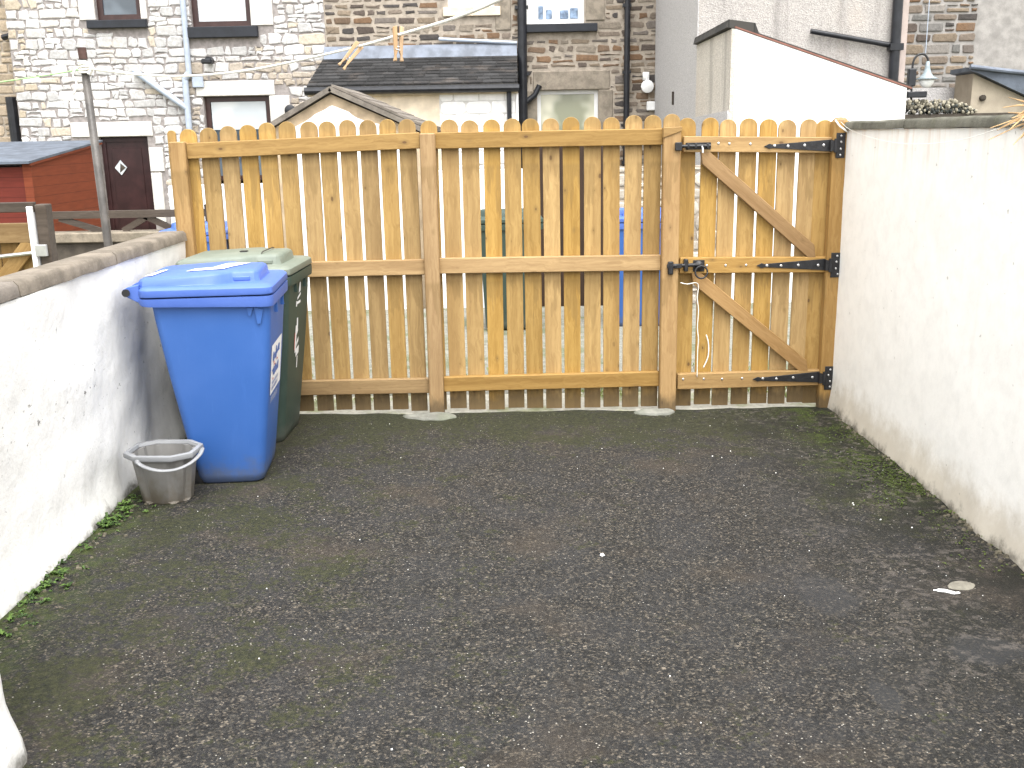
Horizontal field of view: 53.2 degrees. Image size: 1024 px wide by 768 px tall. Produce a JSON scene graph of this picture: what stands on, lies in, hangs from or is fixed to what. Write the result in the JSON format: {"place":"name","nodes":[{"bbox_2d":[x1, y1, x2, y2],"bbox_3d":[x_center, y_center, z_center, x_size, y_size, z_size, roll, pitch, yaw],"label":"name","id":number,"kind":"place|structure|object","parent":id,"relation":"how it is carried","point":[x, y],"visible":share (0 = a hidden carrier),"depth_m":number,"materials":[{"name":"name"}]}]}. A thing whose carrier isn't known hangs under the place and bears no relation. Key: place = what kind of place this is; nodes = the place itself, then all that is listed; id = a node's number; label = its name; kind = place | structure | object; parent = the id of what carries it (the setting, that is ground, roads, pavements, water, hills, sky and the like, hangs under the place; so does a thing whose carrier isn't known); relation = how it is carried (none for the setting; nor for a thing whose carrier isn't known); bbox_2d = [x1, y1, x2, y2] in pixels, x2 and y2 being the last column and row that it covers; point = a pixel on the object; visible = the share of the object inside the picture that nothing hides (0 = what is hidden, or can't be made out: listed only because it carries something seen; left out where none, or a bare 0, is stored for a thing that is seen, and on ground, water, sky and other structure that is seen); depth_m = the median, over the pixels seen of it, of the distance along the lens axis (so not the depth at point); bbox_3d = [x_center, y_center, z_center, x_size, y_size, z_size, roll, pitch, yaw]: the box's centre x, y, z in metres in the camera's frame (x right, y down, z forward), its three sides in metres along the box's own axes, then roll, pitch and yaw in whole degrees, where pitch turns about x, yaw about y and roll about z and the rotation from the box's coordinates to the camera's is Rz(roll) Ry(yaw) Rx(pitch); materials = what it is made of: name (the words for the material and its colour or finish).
{"place":"outdoors","nodes":[
{"label":"outdoors","id":0,"kind":"place"},
{"bbox_2d":[0,0,21,141],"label":"stone house","id":1,"kind":"structure","parent":0,"point":[10,130],"depth_m":16.81,"materials":[{"name":"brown stone"}]},
{"bbox_2d":[0,140,102,230],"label":"garden shed","id":2,"kind":"structure","parent":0,"point":[58,175],"depth_m":12.51,"materials":[{"name":"red wood"}]},
{"bbox_2d":[4,0,325,229],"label":"stone house","id":3,"kind":"structure","parent":0,"point":[138,118],"depth_m":16.29,"materials":[{"name":"white stone"}]},
{"bbox_2d":[96,0,140,19],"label":"window","id":4,"kind":"structure","parent":3,"relation":"in","point":[107,9],"depth_m":16.19,"materials":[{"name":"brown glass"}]},
{"bbox_2d":[101,136,155,229],"bbox_3d":[-6.281,-2.971,16.916,0.790,2.180,0.080,-1,14,0],"label":"door","id":5,"kind":"structure","parent":3,"relation":"in","point":[126,161],"depth_m":16.79,"materials":[{"name":"brown wood"}]},
{"bbox_2d":[191,0,250,26],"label":"window","id":6,"kind":"structure","parent":3,"relation":"in","point":[206,13],"depth_m":16.20,"materials":[{"name":"white glass"}]},
{"bbox_2d":[205,96,270,180],"bbox_3d":[-4.415,-4.001,16.661,1.060,1.330,0.050,-1,14,0],"label":"window","id":7,"kind":"structure","parent":3,"relation":"in","point":[236,112],"depth_m":16.56,"materials":[{"name":"white glass"}]},
{"bbox_2d":[304,0,655,169],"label":"stone house","id":8,"kind":"structure","parent":0,"point":[540,62],"depth_m":16.11,"materials":[{"name":"brown stone"}]},
{"bbox_2d":[448,0,493,6],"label":"window","id":9,"kind":"structure","parent":8,"relation":"in","point":[451,3],"depth_m":16.13,"materials":[{"name":"white glass"}]},
{"bbox_2d":[526,0,583,23],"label":"window","id":10,"kind":"structure","parent":8,"relation":"in","point":[538,11],"depth_m":16.17,"materials":[{"name":"white glass"}]},
{"bbox_2d":[537,90,597,130],"bbox_3d":[0.902,-4.160,16.598,0.980,1.170,0.050,-1,14,0],"label":"window","id":11,"kind":"structure","parent":8,"relation":"in","point":[581,105],"depth_m":16.51,"materials":[{"name":"white glass"}]},
{"bbox_2d":[0,406,1023,767],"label":"yard ground","id":12,"kind":"structure","parent":0,"point":[440,594],"depth_m":3.74,"materials":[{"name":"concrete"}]},
{"bbox_2d":[0,676,26,767],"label":"wall pier","id":13,"kind":"structure","parent":12,"relation":"on","point":[13,752],"depth_m":2.83,"materials":[{"name":"white paint"}]},
{"bbox_2d":[0,494,155,636],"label":"weeds","id":14,"kind":"object","parent":12,"relation":"on","point":[60,572],"visible":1,"depth_m":4.14,"materials":[{"name":"green plant"}]},
{"bbox_2d":[0,231,186,618],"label":"garden wall","id":15,"kind":"structure","parent":12,"relation":"on","point":[87,398],"depth_m":4.47,"materials":[{"name":"white paint"}]},
{"bbox_2d":[123,439,203,504],"bbox_3d":[-1.672,0.439,4.954,0.368,0.259,0.335,0,14,3],"label":"bucket","id":16,"kind":"object","parent":12,"relation":"on","point":[165,470],"visible":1,"depth_m":4.90,"materials":[{"name":"grey plastic"}]},
{"bbox_2d":[121,261,287,483],"bbox_3d":[-1.524,-0.069,5.291,0.712,1.084,0.616,-2,14,-4],"label":"wheelie bin","id":17,"kind":"object","parent":12,"relation":"on","point":[220,327],"visible":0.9,"depth_m":5.04,"materials":[{"name":"blue plastic"}]},
{"bbox_2d":[176,247,311,441],"bbox_3d":[-1.547,-0.237,5.952,0.712,1.094,0.616,-1,14,1],"label":"wheelie bin","id":18,"kind":"object","parent":12,"relation":"on","point":[297,269],"visible":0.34,"depth_m":5.82,"materials":[{"name":"green plastic"}]},
{"bbox_2d":[167,114,681,420],"bbox_3d":[-0.515,-0.587,6.228,3.077,2.003,0.279,-1,14,0],"label":"picket fence","id":19,"kind":"object","parent":12,"relation":"on","point":[188,151],"visible":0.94,"depth_m":6.26,"materials":[{"name":"wood"}]},
{"bbox_2d":[12,411,1023,639],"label":"weeds","id":20,"kind":"object","parent":12,"relation":"on","point":[969,528],"visible":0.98,"depth_m":4.51,"materials":[{"name":"green plant"}]},
{"bbox_2d":[88,425,982,765],"bbox_3d":[0.170,0.647,4.509,3.551,0.033,3.606,-1,14,0],"label":"grit","id":21,"kind":"object","parent":12,"relation":"on","point":[670,675],"visible":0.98,"depth_m":4.05,"materials":[{"name":"white stone"}]},
{"bbox_2d":[667,117,848,407],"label":"timber gate","id":22,"kind":"structure","parent":12,"relation":"on","point":[813,238],"depth_m":6.26,"materials":[{"name":"brown wood"}]},
{"bbox_2d":[680,282,708,376],"bbox_3d":[1.136,-0.337,6.337,0.216,0.605,0.027,-7,15,-23],"label":"string","id":23,"kind":"object","parent":22,"relation":"hanging from","point":[697,330],"visible":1,"depth_m":6.35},
{"bbox_2d":[835,119,1023,143],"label":"thin wire","id":24,"kind":"object","parent":22,"relation":"attached to","point":[840,126],"visible":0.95,"depth_m":5.35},
{"bbox_2d":[989,97,1023,144],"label":"straw bundle","id":25,"kind":"object","parent":24,"relation":"hanging from","point":[1019,119],"visible":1,"depth_m":3.48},
{"bbox_2d":[785,410,1023,574],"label":"moss","id":26,"kind":"object","parent":12,"relation":"on","point":[895,475],"visible":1,"depth_m":5.05,"materials":[{"name":"green plant"}]},
{"bbox_2d":[827,114,1023,570],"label":"garden wall","id":27,"kind":"structure","parent":12,"relation":"on","point":[927,390],"depth_m":4.77,"materials":[{"name":"white paint"}]},
{"bbox_2d":[933,589,959,593],"bbox_3d":[1.625,0.775,3.818,0.095,0.012,0.028,3,14,18],"label":"paper scrap","id":28,"kind":"object","parent":12,"relation":"on","point":[945,591],"visible":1,"depth_m":3.81,"materials":[{"name":"white paper"}]},
{"bbox_2d":[947,581,974,589],"bbox_3d":[1.702,0.770,3.871,0.115,0.024,0.082,-1,14,0],"label":"flat stone","id":29,"kind":"object","parent":12,"relation":"on","point":[959,585],"visible":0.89,"depth_m":3.86,"materials":[{"name":"beige stone"}]},
{"bbox_2d":[308,302,790,396],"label":"lane","id":30,"kind":"structure","parent":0,"point":[505,342],"depth_m":8.76,"materials":[{"name":"concrete"}]},
{"bbox_2d":[55,229,228,259],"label":"boundary wall","id":31,"kind":"structure","parent":30,"relation":"on","point":[71,243],"depth_m":9.84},
{"bbox_2d":[52,204,206,231],"bbox_3d":[-3.732,-1.597,9.921,1.740,0.267,0.100,-1,14,0],"label":"rail fence","id":32,"kind":"object","parent":31,"relation":"on","point":[70,217],"visible":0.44,"depth_m":9.89,"materials":[{"name":"wood"}]},
{"bbox_2d":[159,220,227,250],"bbox_3d":[-3.012,-1.051,10.019,0.616,1.080,0.712,-1,14,0],"label":"wheelie bin","id":33,"kind":"object","parent":30,"relation":"on","point":[173,226],"visible":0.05,"depth_m":9.64,"materials":[{"name":"blue plastic"}]},
{"bbox_2d":[481,208,542,328],"bbox_3d":[-0.029,-1.083,9.483,0.616,1.085,0.712,-1,14,-1],"label":"wheelie bin","id":34,"kind":"object","parent":30,"relation":"on","point":[483,240],"visible":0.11,"depth_m":9.22,"materials":[{"name":"green plastic"}]},
{"bbox_2d":[312,358,786,401],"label":"grass","id":35,"kind":"structure","parent":30,"relation":"on","point":[582,391],"depth_m":6.94,"materials":[{"name":"green plant"}]},
{"bbox_2d":[300,389,815,413],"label":"lane kerb","id":36,"kind":"structure","parent":30,"relation":"on","point":[692,406],"depth_m":6.61,"materials":[{"name":"concrete"}]},
{"bbox_2d":[619,207,660,325],"bbox_3d":[1.196,-1.106,9.575,0.616,1.080,0.712,-1,14,2],"label":"wheelie bin","id":37,"kind":"object","parent":30,"relation":"on","point":[621,272],"visible":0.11,"depth_m":9.32,"materials":[{"name":"blue plastic"}]},
{"bbox_2d":[904,0,1023,87],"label":"stone house","id":38,"kind":"structure","parent":0,"point":[960,34],"depth_m":16.12,"materials":[{"name":"stone"}]},
{"bbox_2d":[925,0,929,52],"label":"cable","id":39,"kind":"object","parent":38,"relation":"attached to","point":[927,26],"visible":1,"depth_m":11.88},
{"label":"ground","id":40,"kind":"structure","parent":0,"visible":0},
{"bbox_2d":[34,204,57,264],"bbox_3d":[-2.855,-0.400,6.416,0.070,1.440,0.090,-1,14,0],"label":"gate post","id":41,"kind":"object","parent":40,"relation":"on","point":[45,223],"visible":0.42,"depth_m":6.25,"materials":[{"name":"wood"}]},
{"bbox_2d":[0,202,47,276],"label":"timber gate","id":42,"kind":"structure","parent":41,"relation":"attached to","point":[21,248],"depth_m":6.25,"materials":[{"name":"wood"}]},
{"bbox_2d":[72,47,112,246],"bbox_3d":[-2.301,-0.705,5.804,0.131,2.301,0.079,1,14,9],"label":"clothes pole","id":43,"kind":"object","parent":40,"relation":"on","point":[85,65],"visible":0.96,"depth_m":5.64,"materials":[{"name":"grey metal"}]},
{"bbox_2d":[0,69,77,82],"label":"washing line","id":44,"kind":"object","parent":43,"relation":"attached to","point":[37,76],"visible":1,"depth_m":5.55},
{"bbox_2d":[91,0,502,76],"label":"washing line","id":45,"kind":"object","parent":43,"relation":"attached to","point":[493,2],"visible":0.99,"depth_m":2.93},
{"bbox_2d":[338,41,362,69],"bbox_3d":[-0.415,-0.845,2.628,0.026,0.078,0.014,39,1,-20],"label":"clothes peg","id":46,"kind":"object","parent":45,"relation":"attached to","point":[355,53],"visible":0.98,"depth_m":2.62,"materials":[{"name":"brown wood"}]},
{"bbox_2d":[392,26,403,61],"bbox_3d":[-0.261,-0.780,2.344,0.026,0.078,0.014,-3,10,-20],"label":"clothes peg","id":47,"kind":"object","parent":45,"relation":"attached to","point":[395,39],"visible":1,"depth_m":2.34,"materials":[{"name":"brown wood"}]},
{"bbox_2d":[168,169,522,307],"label":"yard wall","id":48,"kind":"structure","parent":40,"relation":"on","point":[482,197],"depth_m":10.57,"materials":[{"name":"white paint"}]},
{"bbox_2d":[270,84,440,310],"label":"outhouse","id":49,"kind":"structure","parent":40,"relation":"on","point":[335,105],"depth_m":10.74,"materials":[{"name":"white paint"}]},
{"bbox_2d":[539,146,602,306],"bbox_3d":[0.624,-1.651,10.671,0.840,1.720,0.080,-1,14,0],"label":"yard door","id":50,"kind":"structure","parent":40,"relation":"on","point":[561,218],"depth_m":10.61,"materials":[{"name":"wood"}]},
{"bbox_2d":[620,165,717,303],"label":"yard wall","id":51,"kind":"structure","parent":40,"relation":"on","point":[696,202],"depth_m":10.56,"materials":[{"name":"white paint"}]},
{"bbox_2d":[654,0,909,165],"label":"house extension","id":52,"kind":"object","parent":40,"relation":"on","point":[869,35],"visible":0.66,"depth_m":12.43,"materials":[{"name":"paint"}]},
{"bbox_2d":[693,19,911,302],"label":"outbuilding","id":53,"kind":"structure","parent":40,"relation":"on","point":[745,70],"depth_m":10.59,"materials":[{"name":"paint"}]},
{"bbox_2d":[905,87,954,114],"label":"yard wall","id":54,"kind":"structure","parent":40,"relation":"on","point":[946,93],"depth_m":14.03,"materials":[{"name":"white paint"}]},
{"bbox_2d":[904,98,1023,128],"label":"boundary wall","id":55,"kind":"structure","parent":40,"relation":"on","point":[934,108],"depth_m":12.06,"materials":[{"name":"grey stone"}]},
{"bbox_2d":[906,53,938,99],"bbox_3d":[4.830,-3.614,12.015,0.375,0.537,0.280,-1,14,0],"label":"wall lamp","id":56,"kind":"object","parent":55,"relation":"attached to","point":[926,78],"visible":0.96,"depth_m":11.97,"materials":[{"name":"white metal"}]},
{"bbox_2d":[950,64,1023,113],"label":"lean to","id":57,"kind":"object","parent":40,"relation":"on","point":[984,89],"visible":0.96,"depth_m":13.45,"materials":[{"name":"beige paint"}]}
]}

